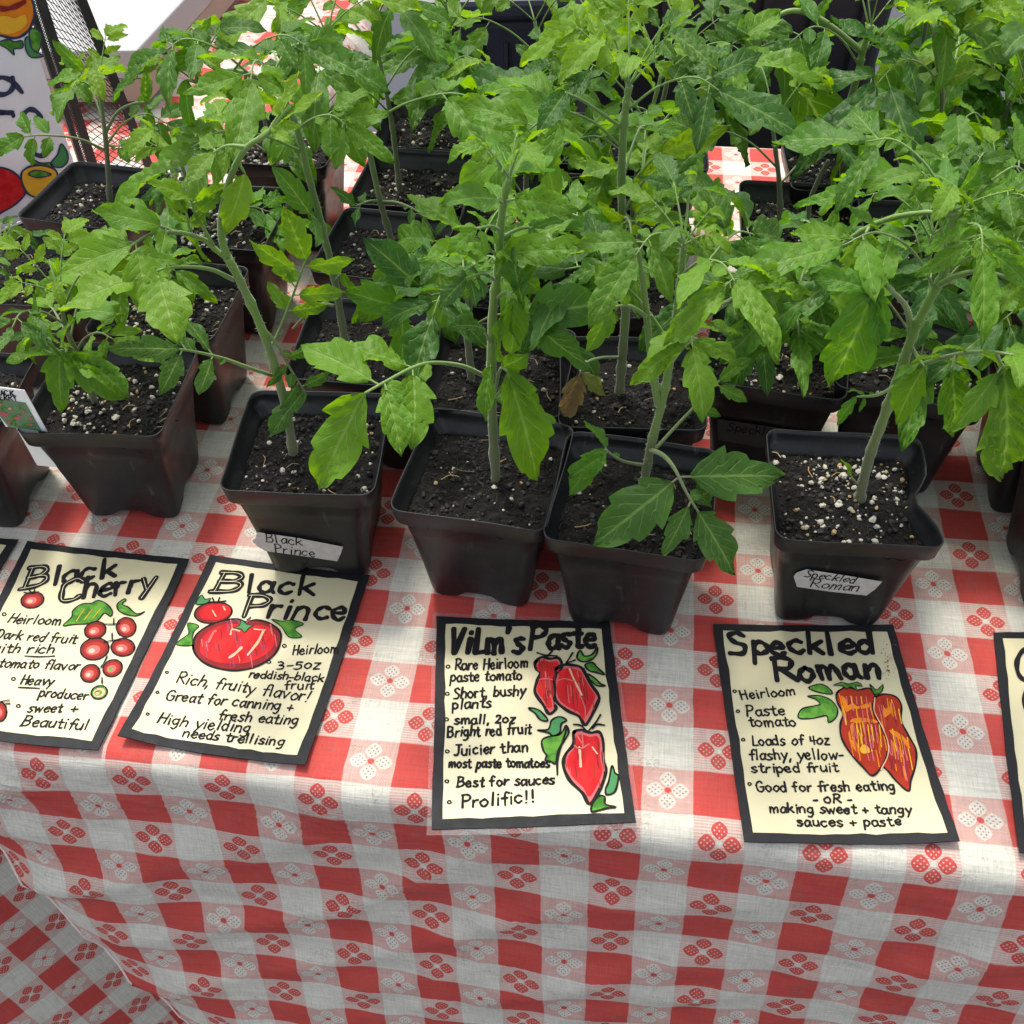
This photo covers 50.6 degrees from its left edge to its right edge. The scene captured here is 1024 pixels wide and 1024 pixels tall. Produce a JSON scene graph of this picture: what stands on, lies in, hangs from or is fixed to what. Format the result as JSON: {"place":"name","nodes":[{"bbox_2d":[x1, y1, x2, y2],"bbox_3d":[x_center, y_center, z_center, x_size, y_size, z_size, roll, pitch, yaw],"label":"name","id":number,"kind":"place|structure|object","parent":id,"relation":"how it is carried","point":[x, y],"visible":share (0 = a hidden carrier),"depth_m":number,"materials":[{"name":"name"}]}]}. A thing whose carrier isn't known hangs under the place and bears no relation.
{"place":"outdoors","nodes":[
{"label":"outdoors","id":0,"kind":"place"},
{"bbox_2d":[367,6,1013,145],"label":"pavement","id":1,"kind":"structure","parent":0,"point":[398,82],"depth_m":2.88,"materials":[{"name":"concrete"}]},
{"bbox_2d":[409,0,569,98],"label":"storage bin","id":2,"kind":"object","parent":1,"relation":"on","point":[499,49],"visible":0.05,"depth_m":1.43,"materials":[{"name":"plastic"}]},
{"bbox_2d":[863,3,1007,144],"bbox_3d":[0.730,-0.628,1.865,0.476,0.697,0.274,-26,51,-22],"label":"leafy plant","id":3,"kind":"object","parent":1,"relation":"on","point":[895,73],"visible":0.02,"depth_m":1.63,"materials":[{"name":"green plant"}]},
{"bbox_2d":[869,0,1023,151],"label":"leafy plant","id":4,"kind":"object","parent":1,"relation":"on","point":[992,103],"visible":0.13,"depth_m":1.55,"materials":[{"name":"green plant"}]},
{"bbox_2d":[572,0,893,148],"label":"storage bin","id":5,"kind":"object","parent":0,"point":[840,57],"visible":0.12,"depth_m":1.18,"materials":[{"name":"plastic"}]},
{"bbox_3d":[0.191,0.162,1.081,1.620,0.734,0.700,4,46,5],"label":"folding table","id":6,"kind":"object","parent":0,"visible":0},
{"bbox_2d":[0,849,186,1023],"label":"tablecloth","id":7,"kind":"object","parent":6,"relation":"on","point":[56,967],"visible":0.08,"depth_m":0.96,"materials":[{"name":"fabric"}]},
{"bbox_2d":[0,119,1023,1023],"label":"tablecloth","id":8,"kind":"object","parent":6,"relation":"on","point":[334,879],"visible":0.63,"depth_m":0.64,"materials":[{"name":"fabric"}]},
{"bbox_2d":[0,538,17,569],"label":"sign card","id":9,"kind":"object","parent":8,"relation":"on","point":[7,546],"visible":1,"depth_m":0.71,"materials":[{"name":"black paper"}]},
{"bbox_2d":[0,353,48,526],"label":"potted tomato","id":10,"kind":"object","parent":8,"relation":"on","point":[22,473],"visible":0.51,"depth_m":0.71,"materials":[{"name":"black plastic"}]},
{"bbox_2d":[0,387,56,466],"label":"plant tag","id":11,"kind":"object","parent":10,"relation":"in","point":[18,409],"visible":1,"depth_m":0.65,"materials":[{"name":"white plastic"}]},
{"bbox_2d":[0,215,90,386],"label":"potted tomato","id":12,"kind":"object","parent":8,"relation":"on","point":[9,267],"visible":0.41,"depth_m":0.78,"materials":[{"name":"green plant"}]},
{"bbox_2d":[1,0,151,232],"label":"wire stand","id":13,"kind":"object","parent":8,"relation":"on","point":[90,23],"visible":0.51,"depth_m":0.94,"materials":[{"name":"black metal"}]},
{"bbox_2d":[0,0,72,227],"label":"poster","id":14,"kind":"object","parent":13,"relation":"attached to","point":[24,87],"visible":0.89,"depth_m":0.93,"materials":[{"name":"white paper"}]},
{"bbox_2d":[0,541,188,750],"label":"sign card","id":15,"kind":"object","parent":8,"relation":"on","point":[78,627],"visible":1,"depth_m":0.66,"materials":[{"name":"beige paper"}]},
{"bbox_2d":[0,217,198,517],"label":"potted tomato","id":16,"kind":"object","parent":8,"relation":"on","point":[119,434],"visible":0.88,"depth_m":0.68,"materials":[{"name":"black plastic"}]},
{"bbox_2d":[0,23,232,252],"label":"potted tomato","id":17,"kind":"object","parent":8,"relation":"on","point":[78,189],"visible":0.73,"depth_m":0.81,"materials":[{"name":"green plant"}]},
{"bbox_2d":[35,216,248,423],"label":"potted tomato","id":18,"kind":"object","parent":8,"relation":"on","point":[215,299],"visible":0.32,"depth_m":0.76,"materials":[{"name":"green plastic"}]},
{"bbox_2d":[57,70,386,574],"bbox_3d":[-0.144,-0.079,0.591,0.134,0.305,0.119,2,46,3],"label":"potted tomato","id":19,"kind":"object","parent":8,"relation":"on","point":[299,519],"visible":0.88,"depth_m":0.60,"materials":[{"name":"green plant"}]},
{"bbox_2d":[120,113,331,333],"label":"potted tomato","id":20,"kind":"object","parent":8,"relation":"on","point":[260,223],"visible":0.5,"depth_m":0.82,"materials":[{"name":"green plant"}]},
{"bbox_2d":[178,155,193,190],"bbox_3d":[-0.248,-0.262,0.829,0.022,0.047,0.005,-1,46,0],"label":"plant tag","id":21,"kind":"object","parent":20,"relation":"in","point":[186,168],"depth_m":0.83,"materials":[{"name":"white plastic"}]},
{"bbox_2d":[117,555,369,764],"bbox_3d":[-0.154,0.082,0.643,0.108,0.007,0.140,7,46,8],"label":"sign card","id":22,"kind":"object","parent":8,"relation":"on","point":[247,667],"visible":1,"depth_m":0.64,"materials":[{"name":"beige paper"}]},
{"bbox_2d":[169,78,343,250],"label":"potted tomato","id":23,"kind":"object","parent":8,"relation":"on","point":[257,163],"visible":0.42,"depth_m":0.90,"materials":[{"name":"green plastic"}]},
{"bbox_2d":[112,14,438,468],"bbox_3d":[-0.124,-0.147,0.663,0.149,0.295,0.148,16,48,16],"label":"potted tomato","id":24,"kind":"object","parent":8,"relation":"on","point":[322,47],"visible":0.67,"depth_m":0.59,"materials":[{"name":"green plant"}]},
{"bbox_2d":[266,0,473,256],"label":"potted tomato","id":25,"kind":"object","parent":8,"relation":"on","point":[421,173],"visible":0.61,"depth_m":0.83,"materials":[{"name":"green plant"}]},
{"bbox_2d":[216,0,597,298],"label":"potted tomato","id":26,"kind":"object","parent":8,"relation":"on","point":[352,227],"visible":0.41,"depth_m":0.71,"materials":[{"name":"green plant"}]},
{"bbox_2d":[301,126,596,605],"bbox_3d":[-0.037,-0.061,0.575,0.169,0.299,0.123,-21,49,-18],"label":"potted tomato","id":27,"kind":"object","parent":8,"relation":"on","point":[471,499],"visible":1,"depth_m":0.54,"materials":[{"name":"green plant"}]},
{"bbox_2d":[344,181,599,422],"bbox_3d":[-0.024,-0.097,0.685,0.149,0.190,0.138,-22,49,-19],"label":"potted tomato","id":28,"kind":"object","parent":8,"relation":"on","point":[452,388],"visible":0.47,"depth_m":0.63,"materials":[{"name":"green plant"}]},
{"bbox_2d":[368,0,613,175],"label":"potted tomato","id":29,"kind":"object","parent":8,"relation":"on","point":[414,123],"visible":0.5,"depth_m":0.88,"materials":[{"name":"green plant"}]},
{"bbox_2d":[351,145,635,344],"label":"potted tomato","id":30,"kind":"object","parent":8,"relation":"on","point":[428,208],"visible":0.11,"depth_m":0.72,"materials":[{"name":"green plant"}]},
{"bbox_2d":[382,0,649,182],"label":"potted tomato","id":31,"kind":"object","parent":8,"relation":"on","point":[477,38],"visible":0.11,"depth_m":0.84,"materials":[{"name":"green plant"}]},
{"bbox_2d":[432,616,635,829],"bbox_3d":[0.009,0.113,0.613,0.111,0.003,0.148,-2,46,-1],"label":"sign card","id":32,"kind":"object","parent":8,"relation":"on","point":[528,729],"visible":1,"depth_m":0.61,"materials":[{"name":"paper"}]},
{"bbox_2d":[389,26,689,236],"bbox_3d":[0.017,-0.273,0.836,0.159,0.218,0.221,-23,50,-20],"label":"potted tomato","id":33,"kind":"object","parent":8,"relation":"on","point":[606,183],"visible":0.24,"depth_m":0.79,"materials":[{"name":"green plant"}]},
{"bbox_2d":[504,100,736,336],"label":"potted tomato","id":34,"kind":"object","parent":8,"relation":"on","point":[658,300],"visible":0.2,"depth_m":0.72,"materials":[{"name":"green plant"}]},
{"bbox_2d":[456,0,797,445],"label":"potted tomato","id":35,"kind":"object","parent":8,"relation":"on","point":[610,399],"visible":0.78,"depth_m":0.55,"materials":[{"name":"green plant"}]},
{"bbox_2d":[446,0,822,238],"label":"potted tomato","id":36,"kind":"object","parent":8,"relation":"on","point":[736,27],"visible":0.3,"depth_m":0.73,"materials":[{"name":"green plant"}]},
{"bbox_2d":[469,152,811,634],"bbox_3d":[0.061,-0.054,0.584,0.177,0.274,0.148,8,47,9],"label":"potted tomato","id":37,"kind":"object","parent":8,"relation":"on","point":[637,533],"visible":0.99,"depth_m":0.55,"materials":[{"name":"green plant"}]},
{"bbox_2d":[568,0,811,209],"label":"potted tomato","id":38,"kind":"object","parent":8,"relation":"on","point":[684,6],"visible":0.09,"depth_m":0.83,"materials":[{"name":"green plant"}]},
{"bbox_2d":[627,47,880,295],"bbox_3d":[0.183,-0.246,0.821,0.199,0.195,0.132,5,46,6],"label":"potted tomato","id":39,"kind":"object","parent":8,"relation":"on","point":[770,199],"visible":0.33,"depth_m":0.80,"materials":[{"name":"green plant"}]},
{"bbox_2d":[637,204,978,461],"bbox_3d":[0.186,-0.112,0.673,0.169,0.223,0.143,24,51,22],"label":"potted tomato","id":40,"kind":"object","parent":8,"relation":"on","point":[792,390],"visible":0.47,"depth_m":0.67,"materials":[{"name":"green plant"}]},
{"bbox_2d":[713,624,959,844],"bbox_3d":[0.175,0.118,0.603,0.109,0.005,0.142,0,46,1],"label":"sign card","id":41,"kind":"object","parent":8,"relation":"on","point":[829,744],"visible":1,"depth_m":0.60,"materials":[{"name":"beige paper"}]},
{"bbox_2d":[698,0,1013,204],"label":"potted tomato","id":42,"kind":"object","parent":8,"relation":"on","point":[820,103],"visible":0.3,"depth_m":0.79,"materials":[{"name":"green plant"}]},
{"bbox_2d":[724,106,1023,624],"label":"potted tomato","id":43,"kind":"object","parent":8,"relation":"on","point":[856,536],"visible":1,"depth_m":0.51,"materials":[{"name":"green plant"}]},
{"bbox_2d":[765,168,1023,492],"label":"potted tomato","id":44,"kind":"object","parent":8,"relation":"on","point":[923,424],"visible":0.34,"depth_m":0.64,"materials":[{"name":"green plant"}]},
{"bbox_2d":[789,0,1023,192],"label":"potted tomato","id":45,"kind":"object","parent":8,"relation":"on","point":[897,106],"visible":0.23,"depth_m":0.77,"materials":[{"name":"green plant"}]},
{"bbox_2d":[830,86,1023,313],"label":"potted tomato","id":46,"kind":"object","parent":8,"relation":"on","point":[959,129],"visible":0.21,"depth_m":0.75,"materials":[{"name":"green plant"}]},
{"bbox_2d":[873,0,1023,197],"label":"potted tomato","id":47,"kind":"object","parent":8,"relation":"on","point":[1011,42],"visible":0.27,"depth_m":0.78,"materials":[{"name":"green plant"}]},
{"bbox_2d":[907,177,1023,512],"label":"potted tomato","id":48,"kind":"object","parent":8,"relation":"on","point":[1001,496],"visible":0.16,"depth_m":0.62,"materials":[{"name":"green plant"}]},
{"bbox_2d":[934,126,1023,330],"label":"potted tomato","id":49,"kind":"object","parent":8,"relation":"on","point":[990,135],"visible":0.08,"depth_m":0.71,"materials":[{"name":"green plant"}]},
{"bbox_2d":[993,632,1023,852],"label":"sign card","id":50,"kind":"object","parent":8,"relation":"on","point":[1009,649],"visible":1,"depth_m":0.61,"materials":[{"name":"beige paper"}]},
{"bbox_2d":[1006,460,1023,601],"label":"potted tomato","id":51,"kind":"object","parent":8,"relation":"on","point":[1015,539],"visible":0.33,"depth_m":0.67,"materials":[{"name":"black plastic"}]},
{"bbox_3d":[-0.677,-0.424,1.678,0.880,0.716,0.660,4,46,5],"label":"back table","id":52,"kind":"object","parent":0,"visible":0},
{"bbox_2d":[62,0,387,124],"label":"tablecloth","id":53,"kind":"object","parent":52,"relation":"on","point":[354,42],"visible":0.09,"depth_m":1.25,"materials":[{"name":"fabric"}]},
{"bbox_2d":[33,0,234,101],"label":"white box","id":54,"kind":"object","parent":53,"relation":"on","point":[144,20],"visible":0.3,"depth_m":1.15,"materials":[{"name":"metal"}]}
]}

